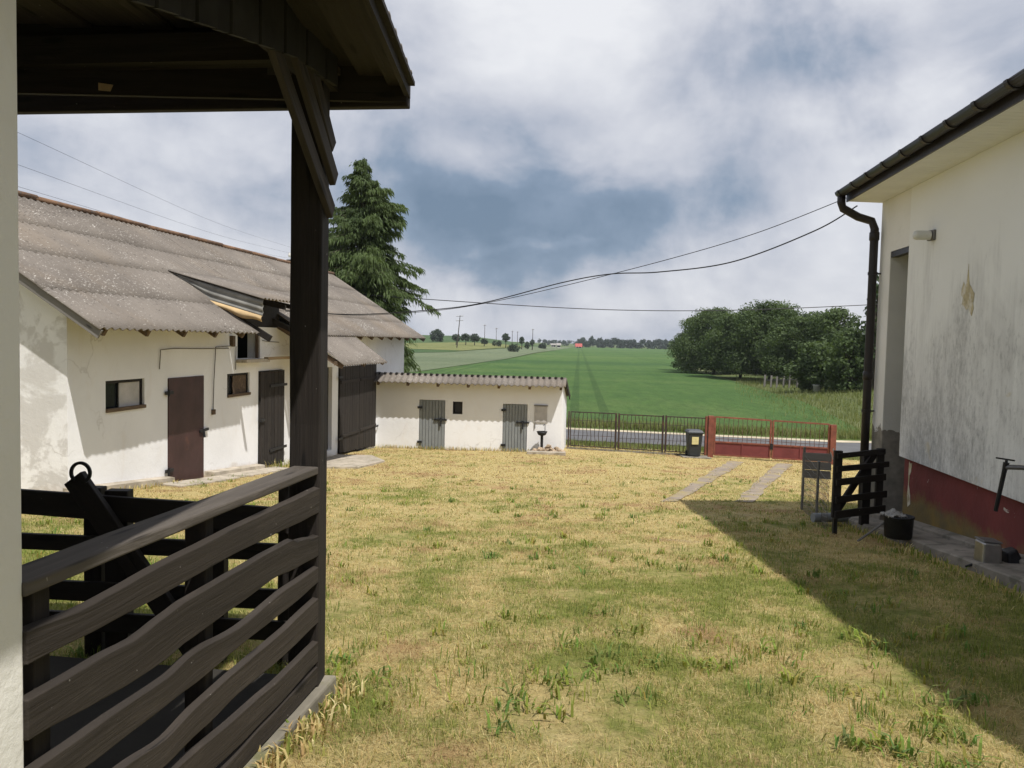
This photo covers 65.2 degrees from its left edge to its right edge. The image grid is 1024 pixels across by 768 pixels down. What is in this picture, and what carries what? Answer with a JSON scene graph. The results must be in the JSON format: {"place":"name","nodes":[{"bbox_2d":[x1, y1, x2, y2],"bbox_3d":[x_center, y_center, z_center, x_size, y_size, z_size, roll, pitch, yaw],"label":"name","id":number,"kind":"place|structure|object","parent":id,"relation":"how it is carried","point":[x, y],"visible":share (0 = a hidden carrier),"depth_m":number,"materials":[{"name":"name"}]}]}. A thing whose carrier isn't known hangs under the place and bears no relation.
{"place":"outdoors","nodes":[
{"label":"outdoors","id":0,"kind":"place"},
{"bbox_2d":[159,467,286,487],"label":"path","id":1,"kind":"structure","parent":0,"point":[223,477],"depth_m":15.53,"materials":[{"name":"concrete"}]},
{"bbox_2d":[404,342,523,349],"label":"meadow","id":2,"kind":"structure","parent":0,"point":[452,346],"depth_m":314.61,"materials":[{"name":"green plant"}]},
{"bbox_2d":[404,335,538,352],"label":"field","id":3,"kind":"structure","parent":0,"point":[445,339],"depth_m":399.45,"materials":[{"name":"green plant"}]},
{"bbox_2d":[408,346,570,371],"bbox_3d":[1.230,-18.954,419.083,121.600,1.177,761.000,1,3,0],"label":"rye field","id":4,"kind":"structure","parent":0,"point":[430,361],"depth_m":187.75,"materials":[{"name":"green plant"}]},
{"bbox_2d":[507,344,520,351],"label":"bush","id":5,"kind":"object","parent":4,"relation":"on","point":[513,347],"visible":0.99,"depth_m":269.07,"materials":[{"name":"green plant"}]},
{"bbox_2d":[529,339,534,349],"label":"tree","id":6,"kind":"object","parent":4,"relation":"on","point":[532,341],"visible":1,"depth_m":339.13,"materials":[{"name":"green plant"}]},
{"bbox_2d":[17,0,1023,344],"label":"sky","id":7,"kind":"structure","parent":0,"point":[538,143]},
{"bbox_2d":[21,342,1023,767],"bbox_3d":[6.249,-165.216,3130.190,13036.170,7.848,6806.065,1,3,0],"label":"ground","id":8,"kind":"structure","parent":0,"point":[639,710],"depth_m":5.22,"materials":[{"name":"plant"}]},
{"bbox_2d":[21,461,288,665],"bbox_3d":[-2.222,0.932,4.122,2.415,1.102,0.191,2,3,6],"label":"plank fence","id":9,"kind":"object","parent":8,"relation":"on","point":[100,510],"visible":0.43,"depth_m":4.07,"materials":[{"name":"black wood"}]},
{"bbox_2d":[0,0,414,767],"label":"porch","id":10,"kind":"object","parent":8,"relation":"on","point":[130,700],"visible":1,"depth_m":2.99,"materials":[{"name":"brown wood"}]},
{"bbox_2d":[18,190,425,491],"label":"barn","id":11,"kind":"structure","parent":8,"relation":"on","point":[149,354],"depth_m":14.76,"materials":[{"name":"paint"}]},
{"bbox_2d":[105,378,145,412],"bbox_3d":[-6.337,0.177,13.045,0.155,0.500,1.058,2,3,7],"label":"window","id":12,"kind":"structure","parent":11,"relation":"in","point":[129,390],"depth_m":13.08,"materials":[{"name":"black wood"}]},
{"bbox_2d":[21,187,285,257],"bbox_3d":[-9.428,-4.609,24.271,0.571,2.196,41.246,1,3,-6],"label":"power line","id":13,"kind":"object","parent":11,"relation":"attached to","point":[101,211],"visible":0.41,"depth_m":15.63,"materials":[{"name":"black metal"}]},
{"bbox_2d":[165,375,208,480],"bbox_3d":[-6.055,0.884,14.942,0.125,2.039,1.512,2,3,7],"label":"door","id":14,"kind":"structure","parent":11,"relation":"in","point":[186,430],"depth_m":14.90,"materials":[{"name":"brown metal"}]},
{"bbox_2d":[227,372,250,397],"bbox_3d":[-5.856,0.013,17.021,0.155,0.490,1.037,2,3,7],"label":"window","id":15,"kind":"structure","parent":11,"relation":"in","point":[239,380],"depth_m":17.08,"materials":[{"name":"black wood"}]},
{"bbox_2d":[259,370,286,465],"bbox_3d":[-5.583,0.802,18.689,0.085,2.229,1.491,2,3,7],"label":"door","id":16,"kind":"structure","parent":11,"relation":"in","point":[271,383],"depth_m":18.59,"materials":[{"name":"brown wood"}]},
{"bbox_2d":[327,367,328,449],"bbox_3d":[-5.391,0.748,21.761,0.053,2.357,2.103,2,3,7],"label":"door","id":17,"kind":"structure","parent":11,"relation":"in","point":[328,367],"depth_m":22.75,"materials":[{"name":"brown wood"}]},
{"bbox_2d":[338,365,359,452],"bbox_3d":[-4.929,0.787,24.162,0.100,2.645,2.028,2,3,7],"label":"door","id":18,"kind":"structure","parent":11,"relation":"in","point":[349,376],"depth_m":24.14,"materials":[{"name":"brown wood"}]},
{"bbox_2d":[359,364,378,448],"bbox_3d":[-4.687,0.748,26.174,0.100,2.772,1.958,2,3,7],"label":"door","id":19,"kind":"structure","parent":11,"relation":"in","point":[367,386],"depth_m":26.04,"materials":[{"name":"brown wood"}]},
{"bbox_2d":[327,454,384,468],"bbox_3d":[-4.223,2.046,20.943,1.650,0.436,4.397,1,3,0],"label":"concrete apron","id":20,"kind":"object","parent":8,"relation":"on","point":[338,461],"visible":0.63,"depth_m":20.66,"materials":[{"name":"beige concrete"}]},
{"bbox_2d":[328,157,441,372],"bbox_3d":[-7.444,-3.485,35.603,8.627,13.006,9.285,1,3,0],"label":"spruce tree","id":21,"kind":"object","parent":8,"relation":"on","point":[368,266],"visible":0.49,"depth_m":34.63,"materials":[{"name":"green plant"}]},
{"bbox_2d":[429,329,444,341],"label":"tree","id":22,"kind":"object","parent":8,"relation":"on","point":[437,334],"visible":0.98,"depth_m":377.75,"materials":[{"name":"green plant"}]},
{"bbox_2d":[451,334,460,344],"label":"tree","id":23,"kind":"object","parent":8,"relation":"on","point":[454,337],"visible":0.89,"depth_m":328.82,"materials":[{"name":"green plant"}]},
{"bbox_2d":[456,315,462,347],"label":"utility pole","id":24,"kind":"object","parent":8,"relation":"on","point":[458,330],"visible":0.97,"depth_m":289.27,"materials":[{"name":"wood"}]},
{"bbox_2d":[460,333,470,344],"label":"tree","id":25,"kind":"object","parent":8,"relation":"on","point":[466,337],"visible":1,"depth_m":330.71,"materials":[{"name":"green plant"}]},
{"bbox_2d":[374,372,570,451],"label":"shed","id":26,"kind":"structure","parent":8,"relation":"on","point":[467,411],"depth_m":26.80,"materials":[{"name":"paint"}]},
{"bbox_2d":[417,400,446,448],"bbox_3d":[-2.692,1.374,26.967,1.010,1.656,0.103,2,3,7],"label":"door","id":27,"kind":"structure","parent":26,"relation":"in","point":[429,419],"depth_m":26.98,"materials":[{"name":"grey paint"}]},
{"bbox_2d":[453,401,462,413],"bbox_3d":[-1.816,0.798,26.902,0.335,0.420,0.122,1,3,0],"label":"window","id":28,"kind":"structure","parent":26,"relation":"in","point":[457,406],"depth_m":26.93,"materials":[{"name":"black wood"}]},
{"bbox_2d":[501,404,528,451],"bbox_3d":[0.101,1.487,26.634,0.940,1.619,0.103,2,3,7],"label":"door","id":29,"kind":"structure","parent":26,"relation":"in","point":[515,422],"depth_m":26.64,"materials":[{"name":"grey paint"}]},
{"bbox_2d":[470,334,480,344],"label":"tree","id":30,"kind":"object","parent":8,"relation":"on","point":[474,338],"visible":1,"depth_m":332.78,"materials":[{"name":"green plant"}]},
{"bbox_2d":[480,339,487,344],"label":"tree","id":31,"kind":"object","parent":8,"relation":"on","point":[484,341],"visible":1,"depth_m":328.96,"materials":[{"name":"green plant"}]},
{"bbox_2d":[501,333,510,347],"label":"tree","id":32,"kind":"object","parent":8,"relation":"on","point":[505,337],"visible":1,"depth_m":333.69,"materials":[{"name":"green plant"}]},
{"bbox_2d":[519,337,524,348],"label":"tree","id":33,"kind":"object","parent":8,"relation":"on","point":[521,340],"visible":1,"depth_m":329.21,"materials":[{"name":"green plant"}]},
{"bbox_2d":[538,342,545,348],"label":"tree","id":34,"kind":"object","parent":8,"relation":"on","point":[542,345],"visible":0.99,"depth_m":418.61,"materials":[{"name":"green plant"}]},
{"bbox_2d":[537,424,547,447],"bbox_3d":[0.976,1.840,26.204,0.360,1.068,0.354,1,3,0],"label":"wash stand","id":35,"kind":"object","parent":8,"relation":"on","point":[542,433],"visible":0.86,"depth_m":26.16,"materials":[{"name":"black metal"}]},
{"bbox_2d":[527,450,565,455],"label":"concrete slab","id":36,"kind":"structure","parent":8,"relation":"on","point":[547,453],"depth_m":25.56,"materials":[{"name":"beige concrete"}]},
{"bbox_2d":[532,444,565,451],"bbox_3d":[1.184,2.140,26.118,1.126,0.340,0.643,1,3,0],"label":"rubble pile","id":37,"kind":"object","parent":8,"relation":"on","point":[548,447],"visible":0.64,"depth_m":26.04,"materials":[{"name":"stone"}]},
{"bbox_2d":[566,411,706,455],"bbox_3d":[4.438,1.901,28.387,4.999,1.735,0.139,2,3,6],"label":"metal fence","id":38,"kind":"object","parent":8,"relation":"on","point":[611,436],"visible":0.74,"depth_m":28.39,"materials":[{"name":"metal"}]},
{"bbox_2d":[665,317,705,371],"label":"orchard tree","id":39,"kind":"object","parent":8,"relation":"on","point":[675,364],"visible":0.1,"depth_m":121.74,"materials":[{"name":"green plant"}]},
{"bbox_2d":[679,455,710,458],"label":"bin slab","id":40,"kind":"structure","parent":8,"relation":"on","point":[697,457],"depth_m":27.46,"materials":[{"name":"concrete"}]},
{"bbox_2d":[685,429,703,455],"bbox_3d":[6.305,2.047,27.754,0.543,0.930,0.623,1,3,0],"label":"wheelie bin","id":41,"kind":"object","parent":40,"relation":"on","point":[693,441],"visible":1,"depth_m":27.51,"materials":[{"name":"plastic"}]},
{"bbox_2d":[662,461,742,500],"bbox_3d":[5.031,2.255,19.922,0.537,1.307,14.724,2,3,20],"label":"driveway strip","id":42,"kind":"object","parent":8,"relation":"on","point":[702,481],"visible":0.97,"depth_m":17.85,"materials":[{"name":"concrete"}]},
{"bbox_2d":[670,306,744,374],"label":"orchard tree","id":43,"kind":"object","parent":8,"relation":"on","point":[685,347],"visible":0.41,"depth_m":110.30,"materials":[{"name":"green plant"}]},
{"bbox_2d":[566,376,873,460],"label":"verge grass","id":44,"kind":"structure","parent":8,"relation":"on","point":[850,434],"depth_m":39.42,"materials":[{"name":"green plant"}]},
{"bbox_2d":[697,312,767,378],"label":"orchard tree","id":45,"kind":"object","parent":8,"relation":"on","point":[713,339],"visible":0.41,"depth_m":96.71,"materials":[{"name":"green plant"}]},
{"bbox_2d":[730,313,777,374],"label":"orchard tree","id":46,"kind":"object","parent":8,"relation":"on","point":[758,370],"visible":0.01,"depth_m":114.94,"materials":[{"name":"green plant"}]},
{"bbox_2d":[720,299,805,380],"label":"orchard tree","id":47,"kind":"object","parent":8,"relation":"on","point":[754,330],"visible":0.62,"depth_m":91.17,"materials":[{"name":"green plant"}]},
{"bbox_2d":[736,463,791,501],"bbox_3d":[6.446,2.304,20.025,0.528,1.322,14.654,3,3,22],"label":"driveway strip","id":48,"kind":"object","parent":8,"relation":"on","point":[778,468],"visible":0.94,"depth_m":17.62,"materials":[{"name":"concrete"}]},
{"bbox_2d":[704,416,836,463],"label":"metal gate","id":49,"kind":"structure","parent":8,"relation":"on","point":[712,446],"depth_m":27.95,"materials":[{"name":"red metal"}]},
{"bbox_2d":[763,375,809,387],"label":"picket fence","id":50,"kind":"object","parent":8,"relation":"on","point":[777,379],"visible":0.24,"depth_m":75.52,"materials":[{"name":"grey wood"}]},
{"bbox_2d":[753,315,827,382],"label":"orchard tree","id":51,"kind":"object","parent":8,"relation":"on","point":[780,350],"visible":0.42,"depth_m":83.04,"materials":[{"name":"green plant"}]},
{"bbox_2d":[777,340,839,391],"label":"bush","id":52,"kind":"object","parent":8,"relation":"on","point":[812,356],"visible":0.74,"depth_m":65.34,"materials":[{"name":"green plant"}]},
{"bbox_2d":[800,447,833,530],"bbox_3d":[4.366,1.577,11.056,0.427,1.225,2.696,2,3,13],"label":"wire fence","id":53,"kind":"object","parent":8,"relation":"on","point":[811,468],"visible":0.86,"depth_m":11.78,"materials":[{"name":"metal"}]},
{"bbox_2d":[782,310,852,374],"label":"orchard tree","id":54,"kind":"object","parent":8,"relation":"on","point":[804,315],"visible":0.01,"depth_m":105.77,"materials":[{"name":"green plant"}]},
{"bbox_2d":[795,307,865,377],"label":"orchard tree","id":55,"kind":"object","parent":8,"relation":"on","point":[831,319],"visible":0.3,"depth_m":78.97,"materials":[{"name":"green plant"}]},
{"bbox_2d":[810,513,850,521],"bbox_3d":[4.137,1.732,10.391,0.496,0.118,0.120,1,3,-9],"label":"drain pipe","id":56,"kind":"object","parent":8,"relation":"on","point":[815,517],"visible":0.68,"depth_m":10.33,"materials":[{"name":"grey metal"}]},
{"bbox_2d":[818,329,873,392],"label":"orchard tree","id":57,"kind":"object","parent":8,"relation":"on","point":[846,373],"visible":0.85,"depth_m":61.46,"materials":[{"name":"green plant"}]},
{"bbox_2d":[851,274,878,390],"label":"conifer tree","id":58,"kind":"object","parent":8,"relation":"on","point":[863,329],"visible":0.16,"depth_m":60.69,"materials":[{"name":"green plant"}]},
{"bbox_2d":[857,521,883,541],"bbox_3d":[3.974,1.616,8.818,0.321,0.278,0.026,2,3,9],"label":"stick","id":59,"kind":"object","parent":8,"relation":"on","point":[870,532],"visible":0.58,"depth_m":8.81,"materials":[{"name":"grey wood"}]},
{"bbox_2d":[869,510,901,519],"bbox_3d":[5.345,1.931,10.462,1.250,0.545,0.604,2,3,6],"label":"doorstep","id":60,"kind":"object","parent":8,"relation":"on","point":[878,516],"visible":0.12,"depth_m":10.33,"materials":[{"name":"concrete"}]},
{"bbox_2d":[835,69,1023,554],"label":"house","id":61,"kind":"structure","parent":8,"relation":"on","point":[948,416],"depth_m":8.60,"materials":[{"name":"paint"}]},
{"bbox_2d":[287,202,835,314],"bbox_3d":[-0.127,-2.134,15.239,12.589,1.612,0.655,4,4,37],"label":"power line","id":62,"kind":"object","parent":61,"relation":"attached to","point":[617,272],"visible":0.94,"depth_m":13.49,"materials":[{"name":"black metal"}]},
{"bbox_2d":[287,205,856,314],"bbox_3d":[-0.093,-2.074,15.216,12.728,1.466,0.624,4,4,37],"label":"power line","id":63,"kind":"object","parent":61,"relation":"attached to","point":[615,273],"visible":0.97,"depth_m":13.48,"materials":[{"name":"black metal"}]},
{"bbox_2d":[843,516,1023,592],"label":"apron","id":64,"kind":"object","parent":8,"relation":"on","point":[959,554],"visible":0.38,"depth_m":7.75,"materials":[{"name":"concrete"}]},
{"bbox_2d":[831,448,888,533],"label":"wooden gate","id":65,"kind":"structure","parent":64,"relation":"on","point":[864,477],"depth_m":9.62,"materials":[{"name":"black wood"}]},
{"bbox_2d":[883,514,914,539],"bbox_3d":[4.206,1.551,8.709,0.316,0.240,0.314,1,3,0],"label":"tub","id":66,"kind":"object","parent":64,"relation":"on","point":[896,528],"visible":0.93,"depth_m":8.59,"materials":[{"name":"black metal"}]},
{"bbox_2d":[880,508,907,517],"bbox_3d":[4.153,1.397,8.701,0.219,0.100,0.207,1,3,0],"label":"rag","id":67,"kind":"object","parent":66,"relation":"on","point":[893,512],"visible":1,"depth_m":8.66,"materials":[{"name":"grey fabric"}]},
{"bbox_2d":[965,536,1002,566],"bbox_3d":[4.232,1.541,7.194,0.279,0.305,0.195,2,3,9],"label":"metal box","id":68,"kind":"object","parent":64,"relation":"on","point":[987,550],"visible":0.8,"depth_m":7.10,"materials":[{"name":"metal"}]},
{"bbox_2d":[1002,547,1021,563],"bbox_3d":[4.499,1.580,7.161,0.196,0.222,0.177,2,3,12],"label":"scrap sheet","id":69,"kind":"object","parent":64,"relation":"on","point":[1010,554],"visible":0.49,"depth_m":7.11,"materials":[{"name":"black metal"}]},
{"bbox_2d":[913,520,1023,564],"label":"apron step","id":70,"kind":"object","parent":8,"relation":"on","point":[955,537],"visible":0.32,"depth_m":8.62,"materials":[{"name":"concrete"}]},
{"bbox_3d":[-15.968,-1.597,37.988,2.609,6.950,0.286,1,3,0],"label":"utility pole","id":71,"kind":"object","parent":8,"relation":"on","visible":0},
{"bbox_2d":[362,294,877,310],"bbox_3d":[4.897,-3.795,33.623,42.247,1.485,3.581,2,3,6],"label":"power line","id":72,"kind":"object","parent":71,"relation":"attached to","point":[625,310],"visible":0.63,"depth_m":32.88,"materials":[{"name":"black metal"}]},
{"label":"utility pole","id":73,"kind":"object","parent":8,"relation":"on","visible":0},
{"bbox_2d":[20,133,281,244],"bbox_3d":[-9.413,-5.303,24.234,0.571,1.806,41.246,1,3,-6],"label":"power line","id":74,"kind":"object","parent":73,"relation":"attached to","point":[123,181],"visible":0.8,"depth_m":17.57,"materials":[{"name":"black metal"}]},
{"bbox_2d":[20,165,283,251],"bbox_3d":[-9.422,-4.914,24.255,0.571,2.086,41.246,1,3,-6],"label":"power line","id":75,"kind":"object","parent":73,"relation":"attached to","point":[119,201],"visible":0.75,"depth_m":17.43,"materials":[{"name":"black metal"}]},
{"bbox_2d":[410,347,860,432],"bbox_3d":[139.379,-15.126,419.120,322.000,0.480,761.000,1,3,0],"label":"crop field","id":76,"kind":"structure","parent":0,"point":[638,381],"depth_m":69.90,"materials":[{"name":"green plant"}]},
{"bbox_2d":[575,343,581,347],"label":"farmhouse","id":77,"kind":"object","parent":76,"relation":"on","point":[578,345],"visible":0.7,"depth_m":637.03,"materials":[{"name":"red tile"}]},
{"bbox_2d":[537,336,674,348],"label":"forest","id":78,"kind":"object","parent":76,"relation":"on","point":[633,343],"visible":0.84,"depth_m":734.42,"materials":[{"name":"green plant"}]},
{"bbox_2d":[566,429,870,452],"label":"road","id":79,"kind":"structure","parent":0,"point":[848,447],"depth_m":34.85,"materials":[{"name":"grey asphalt"}]},
{"bbox_2d":[566,428,871,442],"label":"road verge","id":80,"kind":"structure","parent":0,"point":[724,435],"depth_m":36.91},
{"bbox_2d":[675,356,872,427],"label":"bank","id":81,"kind":"structure","parent":0,"point":[731,377],"depth_m":62.61,"materials":[{"name":"green plant"}]},
{"bbox_2d":[813,385,820,391],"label":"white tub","id":82,"kind":"object","parent":81,"relation":"on","point":[816,387],"visible":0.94,"depth_m":64.36,"materials":[{"name":"grey plastic"}]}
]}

